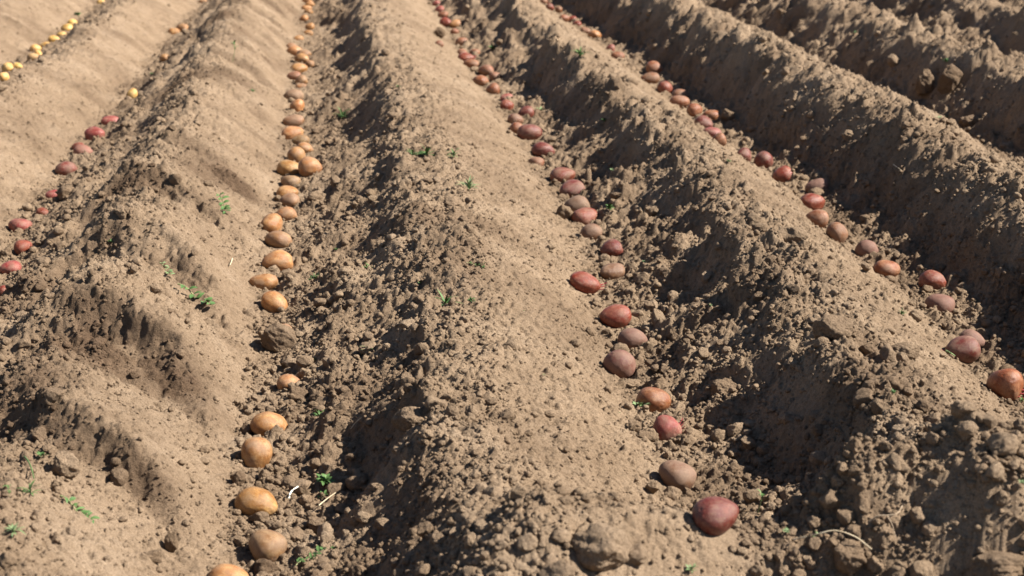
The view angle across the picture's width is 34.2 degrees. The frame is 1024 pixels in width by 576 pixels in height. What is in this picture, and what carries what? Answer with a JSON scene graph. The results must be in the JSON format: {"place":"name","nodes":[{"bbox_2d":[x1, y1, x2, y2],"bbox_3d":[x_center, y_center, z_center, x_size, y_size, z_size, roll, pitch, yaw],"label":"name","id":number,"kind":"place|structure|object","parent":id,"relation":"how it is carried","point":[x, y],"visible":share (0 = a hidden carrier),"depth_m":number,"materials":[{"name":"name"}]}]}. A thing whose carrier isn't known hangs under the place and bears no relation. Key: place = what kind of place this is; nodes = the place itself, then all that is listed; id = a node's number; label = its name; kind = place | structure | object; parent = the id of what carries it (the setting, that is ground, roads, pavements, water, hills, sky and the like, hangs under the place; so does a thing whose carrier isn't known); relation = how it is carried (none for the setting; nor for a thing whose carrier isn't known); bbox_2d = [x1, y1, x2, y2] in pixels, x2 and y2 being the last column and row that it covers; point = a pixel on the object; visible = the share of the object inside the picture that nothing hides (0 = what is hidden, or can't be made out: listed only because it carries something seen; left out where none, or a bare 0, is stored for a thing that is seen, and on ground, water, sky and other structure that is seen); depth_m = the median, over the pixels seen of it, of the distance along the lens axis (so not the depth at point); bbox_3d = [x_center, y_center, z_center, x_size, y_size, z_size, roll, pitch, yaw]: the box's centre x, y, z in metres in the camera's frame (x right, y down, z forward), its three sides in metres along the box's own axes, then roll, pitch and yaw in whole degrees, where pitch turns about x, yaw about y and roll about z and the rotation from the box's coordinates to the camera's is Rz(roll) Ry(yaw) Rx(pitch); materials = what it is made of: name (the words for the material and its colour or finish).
{"place":"outdoors","nodes":[
{"label":"outdoors","id":0,"kind":"place"},
{"bbox_2d":[0,0,1023,575],"bbox_3d":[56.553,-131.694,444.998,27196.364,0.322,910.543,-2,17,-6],"label":"ground","id":1,"kind":"structure","parent":0,"point":[50,92],"depth_m":3.68,"materials":[{"name":"soil"}]},
{"bbox_2d":[0,260,21,274],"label":"potato","id":2,"kind":"object","parent":1,"relation":"on","point":[7,267],"visible":0.75,"depth_m":3.82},
{"bbox_2d":[8,218,31,231],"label":"potato","id":3,"kind":"object","parent":1,"relation":"on","point":[15,224],"visible":0.7,"depth_m":4.23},
{"bbox_2d":[14,240,32,254],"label":"potato","id":4,"kind":"object","parent":1,"relation":"on","point":[20,246],"visible":0.82,"depth_m":3.98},
{"bbox_2d":[55,185,74,199],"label":"clod","id":5,"kind":"object","parent":1,"relation":"on","point":[62,192],"visible":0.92,"depth_m":4.45,"materials":[{"name":"soil"}]},
{"bbox_2d":[51,451,80,478],"bbox_3d":[-0.644,0.258,2.403,0.041,0.042,0.033,7,18,21],"label":"clod","id":6,"kind":"object","parent":1,"relation":"on","point":[66,464],"visible":0.97,"depth_m":2.40,"materials":[{"name":"soil"}]},
{"bbox_2d":[55,161,77,174],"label":"potato","id":7,"kind":"object","parent":1,"relation":"on","point":[65,168],"visible":0.73,"depth_m":4.85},
{"bbox_2d":[60,495,99,523],"bbox_3d":[-0.602,0.308,2.311,0.066,0.016,0.032,34,22,5],"label":"green sprig","id":8,"kind":"object","parent":1,"relation":"on","point":[78,508],"visible":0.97,"depth_m":2.31,"materials":[{"name":"green plant"}]},
{"bbox_2d":[73,145,92,153],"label":"potato","id":9,"kind":"object","parent":1,"relation":"on","point":[78,149],"visible":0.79,"depth_m":5.08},
{"bbox_2d":[84,126,104,139],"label":"potato","id":10,"kind":"object","parent":1,"relation":"on","point":[90,133],"visible":0.85,"depth_m":5.28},
{"bbox_2d":[144,549,161,562],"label":"clod","id":11,"kind":"object","parent":1,"relation":"on","point":[155,556],"visible":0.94,"depth_m":2.28,"materials":[{"name":"soil"}]},
{"bbox_2d":[164,531,177,552],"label":"clod","id":12,"kind":"object","parent":1,"relation":"on","point":[171,542],"visible":1,"depth_m":2.34,"materials":[{"name":"soil"}]},
{"bbox_2d":[169,174,181,184],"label":"clod","id":13,"kind":"object","parent":1,"relation":"on","point":[174,179],"visible":1,"depth_m":4.09,"materials":[{"name":"soil"}]},
{"bbox_2d":[177,283,214,304],"bbox_3d":[-0.649,0.016,3.422,0.100,0.031,0.054,29,27,20],"label":"green sprig","id":14,"kind":"object","parent":1,"relation":"on","point":[199,295],"visible":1,"depth_m":3.43,"materials":[{"name":"green plant"}]},
{"bbox_2d":[208,564,248,575],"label":"potato","id":15,"kind":"object","parent":1,"relation":"on","point":[226,570],"visible":1,"depth_m":2.31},
{"bbox_2d":[230,470,245,485],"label":"clod","id":16,"kind":"object","parent":1,"relation":"on","point":[238,478],"visible":0.99,"depth_m":2.65,"materials":[{"name":"soil"}]},
{"bbox_2d":[234,487,277,515],"bbox_3d":[-0.394,0.330,2.567,0.068,0.044,0.053,8,27,10],"label":"potato","id":17,"kind":"object","parent":1,"relation":"on","point":[249,501],"visible":0.92,"depth_m":2.55,"materials":[{"name":"food"}]},
{"bbox_2d":[241,437,272,467],"bbox_3d":[-0.422,0.275,2.754,0.053,0.059,0.052,-9,8,-11],"label":"potato","id":18,"kind":"object","parent":1,"relation":"on","point":[256,452],"visible":0.88,"depth_m":2.73,"materials":[{"name":"food"}]},
{"bbox_2d":[248,511,269,522],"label":"clod","id":19,"kind":"object","parent":1,"relation":"on","point":[261,516],"visible":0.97,"depth_m":2.52,"materials":[{"name":"soil"}]},
{"bbox_2d":[249,274,277,289],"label":"potato","id":20,"kind":"object","parent":1,"relation":"on","point":[268,281],"visible":0.86,"depth_m":3.70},
{"bbox_2d":[253,558,279,574],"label":"clod","id":21,"kind":"object","parent":1,"relation":"on","point":[267,565],"visible":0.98,"depth_m":2.35,"materials":[{"name":"soil"}]},
{"bbox_2d":[248,529,286,561],"bbox_3d":[-0.355,0.375,2.408,0.058,0.048,0.052,10,18,14],"label":"potato","id":22,"kind":"object","parent":1,"relation":"on","point":[268,544],"visible":0.88,"depth_m":2.39,"materials":[{"name":"food"}]},
{"bbox_2d":[250,411,287,436],"bbox_3d":[-0.420,0.237,2.883,0.067,0.044,0.051,8,26,-7],"label":"potato","id":23,"kind":"object","parent":1,"relation":"on","point":[262,423],"visible":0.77,"depth_m":2.87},
{"bbox_2d":[260,213,282,232],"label":"potato","id":24,"kind":"object","parent":1,"relation":"on","point":[271,222],"visible":0.83,"depth_m":4.19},
{"bbox_2d":[261,291,287,311],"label":"potato","id":25,"kind":"object","parent":1,"relation":"on","point":[272,301],"visible":0.94,"depth_m":3.58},
{"bbox_2d":[261,250,292,270],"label":"potato","id":26,"kind":"object","parent":1,"relation":"on","point":[281,260],"visible":0.87,"depth_m":3.86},
{"bbox_2d":[265,230,291,247],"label":"potato","id":27,"kind":"object","parent":1,"relation":"on","point":[278,239],"visible":0.98,"depth_m":4.05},
{"bbox_2d":[260,322,298,352],"bbox_3d":[-0.463,0.100,3.334,0.080,0.064,0.068,13,22,7],"label":"clod","id":28,"kind":"object","parent":1,"relation":"on","point":[276,337],"visible":0.88,"depth_m":3.31,"materials":[{"name":"soil"}]},
{"bbox_2d":[276,206,296,220],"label":"potato","id":29,"kind":"object","parent":1,"relation":"on","point":[286,213],"visible":0.82,"depth_m":4.35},
{"bbox_2d":[276,185,297,196],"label":"potato","id":30,"kind":"object","parent":1,"relation":"on","point":[283,190],"visible":0.64,"depth_m":4.59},
{"bbox_2d":[276,160,298,175],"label":"potato","id":31,"kind":"object","parent":1,"relation":"on","point":[284,167],"visible":0.66,"depth_m":4.83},
{"bbox_2d":[277,374,299,389],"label":"potato","id":32,"kind":"object","parent":1,"relation":"on","point":[284,380],"visible":0.71,"depth_m":3.07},
{"bbox_2d":[279,193,299,206],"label":"potato","id":33,"kind":"object","parent":1,"relation":"on","point":[290,199],"visible":0.86,"depth_m":4.48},
{"bbox_2d":[281,175,300,185],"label":"potato","id":34,"kind":"object","parent":1,"relation":"on","point":[290,180],"visible":0.73,"depth_m":4.70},
{"bbox_2d":[281,126,303,139],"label":"potato","id":35,"kind":"object","parent":1,"relation":"on","point":[290,132],"visible":0.74,"depth_m":5.34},
{"bbox_2d":[282,114,303,126],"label":"potato","id":36,"kind":"object","parent":1,"relation":"on","point":[294,120],"visible":0.88,"depth_m":5.56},
{"bbox_2d":[284,89,303,99],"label":"potato","id":37,"kind":"object","parent":1,"relation":"on","point":[295,94],"visible":0.71,"depth_m":5.96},
{"bbox_2d":[287,526,304,542],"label":"clod","id":38,"kind":"object","parent":1,"relation":"on","point":[296,533],"visible":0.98,"depth_m":2.46,"materials":[{"name":"soil"}]},
{"bbox_2d":[287,146,305,162],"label":"potato","id":39,"kind":"object","parent":1,"relation":"on","point":[297,154],"visible":0.81,"depth_m":5.03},
{"bbox_2d":[290,99,304,111],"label":"potato","id":40,"kind":"object","parent":1,"relation":"on","point":[297,105],"visible":0.93,"depth_m":5.78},
{"bbox_2d":[290,63,307,72],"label":"potato","id":41,"kind":"object","parent":1,"relation":"on","point":[300,67],"visible":0.8,"depth_m":6.61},
{"bbox_2d":[289,386,308,400],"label":"clod","id":42,"kind":"object","parent":1,"relation":"on","point":[299,392],"visible":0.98,"depth_m":3.00,"materials":[{"name":"soil"}]},
{"bbox_2d":[292,135,308,144],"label":"potato","id":43,"kind":"object","parent":1,"relation":"on","point":[296,140],"visible":0.75,"depth_m":5.27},
{"bbox_2d":[296,355,313,367],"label":"clod","id":44,"kind":"object","parent":1,"relation":"on","point":[303,361],"visible":0.94,"depth_m":3.14,"materials":[{"name":"soil"}]},
{"bbox_2d":[298,157,321,176],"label":"potato","id":45,"kind":"object","parent":1,"relation":"on","point":[308,166],"visible":0.97,"depth_m":4.79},
{"bbox_2d":[307,190,321,200],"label":"clod","id":46,"kind":"object","parent":1,"relation":"on","point":[315,195],"visible":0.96,"depth_m":4.46,"materials":[{"name":"soil"}]},
{"bbox_2d":[307,516,323,532],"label":"clod","id":47,"kind":"object","parent":1,"relation":"on","point":[314,523],"visible":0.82,"depth_m":2.50,"materials":[{"name":"soil"}]},
{"bbox_2d":[316,473,334,484],"bbox_3d":[-0.296,0.303,2.640,0.031,0.015,0.035,-2,17,-6],"label":"leafy weed","id":48,"kind":"object","parent":1,"relation":"on","point":[323,479],"visible":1,"depth_m":2.64,"materials":[{"name":"green plant"}]},
{"bbox_2d":[391,406,423,430],"bbox_3d":[-0.160,0.206,2.612,0.059,0.042,0.049,-3,17,-10],"label":"clod","id":49,"kind":"object","parent":1,"relation":"on","point":[405,418],"visible":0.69,"depth_m":2.60,"materials":[{"name":"soil"}]},
{"bbox_2d":[443,196,461,205],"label":"clod","id":50,"kind":"object","parent":1,"relation":"on","point":[453,201],"visible":0.94,"depth_m":3.87,"materials":[{"name":"soil"}]},
{"bbox_2d":[446,403,459,416],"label":"clod","id":51,"kind":"object","parent":1,"relation":"on","point":[451,409],"visible":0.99,"depth_m":2.56,"materials":[{"name":"soil"}]},
{"bbox_2d":[472,75,488,85],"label":"potato","id":52,"kind":"object","parent":1,"relation":"on","point":[481,80],"visible":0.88,"depth_m":6.28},
{"bbox_2d":[478,65,493,75],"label":"potato","id":53,"kind":"object","parent":1,"relation":"on","point":[484,70],"visible":0.85,"depth_m":6.52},
{"bbox_2d":[486,83,499,93],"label":"potato","id":54,"kind":"object","parent":1,"relation":"on","point":[492,88],"visible":0.88,"depth_m":6.09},
{"bbox_2d":[0,0,1023,575],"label":"soil crumbs","id":55,"kind":"object","parent":1,"relation":"on","point":[1004,444],"visible":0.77,"depth_m":2.92,"materials":[{"name":"soil"}]},
{"bbox_2d":[507,113,523,123],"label":"potato","id":56,"kind":"object","parent":1,"relation":"on","point":[513,118],"visible":0.75,"depth_m":5.56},
{"bbox_2d":[518,106,533,116],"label":"potato","id":57,"kind":"object","parent":1,"relation":"on","point":[524,110],"visible":0.76,"depth_m":5.68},
{"bbox_2d":[517,124,541,139],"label":"potato","id":58,"kind":"object","parent":1,"relation":"on","point":[529,132],"visible":0.9,"depth_m":5.33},
{"bbox_2d":[531,142,554,156],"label":"potato","id":59,"kind":"object","parent":1,"relation":"on","point":[538,149],"visible":0.81,"depth_m":5.08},
{"bbox_2d":[537,560,575,575],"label":"clod","id":60,"kind":"object","parent":1,"relation":"on","point":[560,568],"visible":1,"depth_m":1.97,"materials":[{"name":"soil"}]},
{"bbox_2d":[550,167,575,181],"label":"potato","id":61,"kind":"object","parent":1,"relation":"on","point":[559,174],"visible":0.77,"depth_m":4.74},
{"bbox_2d":[555,205,572,219],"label":"clod","id":62,"kind":"object","parent":1,"relation":"on","point":[564,212],"visible":0.86,"depth_m":4.31,"materials":[{"name":"soil"}]},
{"bbox_2d":[559,179,584,197],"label":"potato","id":63,"kind":"object","parent":1,"relation":"on","point":[571,187],"visible":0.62,"depth_m":4.58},
{"bbox_2d":[564,195,589,211],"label":"potato","id":64,"kind":"object","parent":1,"relation":"on","point":[575,203],"visible":0.54,"depth_m":4.40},
{"bbox_2d":[571,207,597,224],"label":"potato","id":65,"kind":"object","parent":1,"relation":"on","point":[585,215],"visible":0.8,"depth_m":4.30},
{"bbox_2d":[569,271,605,293],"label":"potato","id":66,"kind":"object","parent":1,"relation":"on","point":[584,282],"visible":0.95,"depth_m":3.66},
{"bbox_2d":[580,223,601,240],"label":"potato","id":67,"kind":"object","parent":1,"relation":"on","point":[590,230],"visible":0.79,"depth_m":4.12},
{"bbox_2d":[570,522,632,572],"bbox_3d":[0.106,0.315,2.021,0.065,0.059,0.073,10,19,29],"label":"clod","id":68,"kind":"object","parent":1,"relation":"on","point":[596,547],"visible":1,"depth_m":2.00,"materials":[{"name":"soil"}]},
{"bbox_2d":[600,239,622,255],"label":"potato","id":69,"kind":"object","parent":1,"relation":"on","point":[611,247],"visible":0.93,"depth_m":3.98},
{"bbox_2d":[600,263,624,279],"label":"potato","id":70,"kind":"object","parent":1,"relation":"on","point":[612,270],"visible":0.9,"depth_m":3.82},
{"bbox_2d":[599,304,631,327],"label":"potato","id":71,"kind":"object","parent":1,"relation":"on","point":[617,316],"visible":0.98,"depth_m":3.47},
{"bbox_2d":[603,350,635,377],"bbox_3d":[0.206,0.146,3.174,0.066,0.058,0.057,22,29,13],"label":"potato","id":72,"kind":"object","parent":1,"relation":"on","point":[620,363],"visible":0.88,"depth_m":3.15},
{"bbox_2d":[617,328,647,348],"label":"potato","id":73,"kind":"object","parent":1,"relation":"on","point":[631,337],"visible":0.77,"depth_m":3.34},
{"bbox_2d":[627,419,641,431],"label":"clod","id":74,"kind":"object","parent":1,"relation":"on","point":[635,424],"visible":0.99,"depth_m":2.84,"materials":[{"name":"soil"}]},
{"bbox_2d":[636,430,658,441],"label":"clod","id":75,"kind":"object","parent":1,"relation":"on","point":[652,436],"visible":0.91,"depth_m":2.82,"materials":[{"name":"soil"}]},
{"bbox_2d":[640,72,659,83],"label":"potato","id":76,"kind":"object","parent":1,"relation":"on","point":[652,77],"visible":0.81,"depth_m":6.35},
{"bbox_2d":[636,387,670,412],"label":"potato","id":77,"kind":"object","parent":1,"relation":"on","point":[657,399],"visible":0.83,"depth_m":2.98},
{"bbox_2d":[646,61,663,72],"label":"potato","id":78,"kind":"object","parent":1,"relation":"on","point":[654,66],"visible":0.84,"depth_m":6.51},
{"bbox_2d":[650,308,664,326],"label":"clod","id":79,"kind":"object","parent":1,"relation":"on","point":[656,315],"visible":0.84,"depth_m":3.39,"materials":[{"name":"soil"}]},
{"bbox_2d":[657,81,672,92],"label":"potato","id":80,"kind":"object","parent":1,"relation":"on","point":[662,86],"visible":0.77,"depth_m":6.15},
{"bbox_2d":[653,415,684,440],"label":"potato","id":81,"kind":"object","parent":1,"relation":"on","point":[666,427],"visible":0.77,"depth_m":2.84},
{"bbox_2d":[659,460,696,490],"bbox_3d":[0.264,0.302,2.664,0.062,0.045,0.054,16,29,5],"label":"potato","id":82,"kind":"object","parent":1,"relation":"on","point":[680,475],"visible":0.88,"depth_m":2.65,"materials":[{"name":"food"}]},
{"bbox_2d":[669,95,689,107],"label":"potato","id":83,"kind":"object","parent":1,"relation":"on","point":[681,100],"visible":0.75,"depth_m":5.84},
{"bbox_2d":[687,103,701,116],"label":"potato","id":84,"kind":"object","parent":1,"relation":"on","point":[693,109],"visible":0.85,"depth_m":5.69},
{"bbox_2d":[694,115,712,127],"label":"potato","id":85,"kind":"object","parent":1,"relation":"on","point":[705,121],"visible":0.67,"depth_m":5.50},
{"bbox_2d":[703,110,719,119],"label":"potato","id":86,"kind":"object","parent":1,"relation":"on","point":[713,114],"visible":0.69,"depth_m":5.63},
{"bbox_2d":[692,496,738,535],"bbox_3d":[0.261,0.292,2.127,0.063,0.048,0.052,-14,25,-21],"label":"potato","id":87,"kind":"object","parent":1,"relation":"on","point":[714,515],"visible":1,"depth_m":2.11,"materials":[{"name":"food"}]},
{"bbox_2d":[710,378,738,395],"bbox_3d":[0.381,0.184,2.985,0.048,0.046,0.046,-6,18,-21],"label":"clod","id":88,"kind":"object","parent":1,"relation":"on","point":[724,385],"visible":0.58,"depth_m":2.97,"materials":[{"name":"soil"}]},
{"bbox_2d":[721,109,734,120],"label":"clod","id":89,"kind":"object","parent":1,"relation":"on","point":[727,115],"visible":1,"depth_m":5.57,"materials":[{"name":"soil"}]},
{"bbox_2d":[737,147,751,161],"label":"potato","id":90,"kind":"object","parent":1,"relation":"on","point":[744,152],"visible":0.69,"depth_m":4.95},
{"bbox_2d":[753,151,772,167],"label":"potato","id":91,"kind":"object","parent":1,"relation":"on","point":[762,158],"visible":0.77,"depth_m":4.95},
{"bbox_2d":[772,165,791,182],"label":"potato","id":92,"kind":"object","parent":1,"relation":"on","point":[782,173],"visible":0.63,"depth_m":4.76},
{"bbox_2d":[777,226,808,243],"bbox_3d":[0.592,-0.107,3.516,0.068,0.055,0.059,13,15,8],"label":"clod","id":93,"kind":"object","parent":1,"relation":"on","point":[795,234],"visible":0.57,"depth_m":3.49,"materials":[{"name":"soil"}]},
{"bbox_2d":[800,193,824,209],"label":"potato","id":94,"kind":"object","parent":1,"relation":"on","point":[812,201],"visible":0.69,"depth_m":4.40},
{"bbox_2d":[805,178,828,192],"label":"potato","id":95,"kind":"object","parent":1,"relation":"on","point":[822,184],"visible":0.76,"depth_m":4.59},
{"bbox_2d":[806,209,828,227],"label":"potato","id":96,"kind":"object","parent":1,"relation":"on","point":[819,218],"visible":0.75,"depth_m":4.15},
{"bbox_2d":[812,315,853,340],"bbox_3d":[0.552,0.071,2.852,0.057,0.048,0.068,-15,22,-40],"label":"clod","id":97,"kind":"object","parent":1,"relation":"on","point":[831,327],"visible":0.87,"depth_m":2.84,"materials":[{"name":"soil"}]},
{"bbox_2d":[826,222,847,243],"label":"potato","id":98,"kind":"object","parent":1,"relation":"on","point":[836,231],"visible":0.76,"depth_m":4.01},
{"bbox_2d":[833,538,866,575],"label":"clod","id":99,"kind":"object","parent":1,"relation":"on","point":[850,559],"visible":1,"depth_m":2.08,"materials":[{"name":"soil"}]},
{"bbox_2d":[855,240,878,255],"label":"potato","id":100,"kind":"object","parent":1,"relation":"on","point":[863,247],"visible":0.71,"depth_m":3.98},
{"bbox_2d":[873,260,899,276],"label":"potato","id":101,"kind":"object","parent":1,"relation":"on","point":[886,267],"visible":0.82,"depth_m":3.83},
{"bbox_2d":[880,375,899,389],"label":"clod","id":102,"kind":"object","parent":1,"relation":"on","point":[894,381],"visible":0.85,"depth_m":2.63,"materials":[{"name":"soil"}]},
{"bbox_2d":[887,54,900,66],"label":"clod","id":103,"kind":"object","parent":1,"relation":"on","point":[893,60],"visible":1,"depth_m":6.26,"materials":[{"name":"soil"}]},
{"bbox_2d":[891,342,919,359],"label":"clod","id":104,"kind":"object","parent":1,"relation":"on","point":[910,350],"visible":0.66,"depth_m":2.84,"materials":[{"name":"soil"}]},
{"bbox_2d":[915,69,934,94],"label":"clod","id":105,"kind":"object","parent":1,"relation":"on","point":[925,83],"visible":1,"depth_m":5.89,"materials":[{"name":"soil"}]},
{"bbox_2d":[918,270,946,289],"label":"potato","id":106,"kind":"object","parent":1,"relation":"on","point":[934,279],"visible":0.88,"depth_m":3.72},
{"bbox_2d":[925,294,954,314],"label":"potato","id":107,"kind":"object","parent":1,"relation":"on","point":[943,302],"visible":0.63,"depth_m":3.52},
{"bbox_2d":[937,64,962,93],"bbox_3d":[1.515,-0.722,5.742,0.090,0.106,0.083,1,17,2],"label":"clod","id":108,"kind":"object","parent":1,"relation":"on","point":[950,77],"visible":1,"depth_m":5.72,"materials":[{"name":"soil"}]},
{"bbox_2d":[943,335,980,363],"bbox_3d":[0.877,0.124,3.266,0.082,0.054,0.064,-11,12,-6],"label":"potato","id":109,"kind":"object","parent":1,"relation":"on","point":[965,349],"visible":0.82,"depth_m":3.24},
{"bbox_2d":[959,114,981,126],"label":"clod","id":110,"kind":"object","parent":1,"relation":"on","point":[970,120],"visible":0.75,"depth_m":5.43,"materials":[{"name":"soil"}]},
{"bbox_2d":[960,329,985,347],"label":"potato","id":111,"kind":"object","parent":1,"relation":"on","point":[977,336],"visible":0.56,"depth_m":3.34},
{"bbox_2d":[970,550,1023,575],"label":"clod","id":112,"kind":"object","parent":1,"relation":"on","point":[992,563],"visible":1,"depth_m":2.03,"materials":[{"name":"soil"}]},
{"bbox_2d":[986,368,1023,400],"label":"potato","id":113,"kind":"object","parent":1,"relation":"on","point":[1006,383],"visible":0.88,"depth_m":3.04,"materials":[{"name":"food"}]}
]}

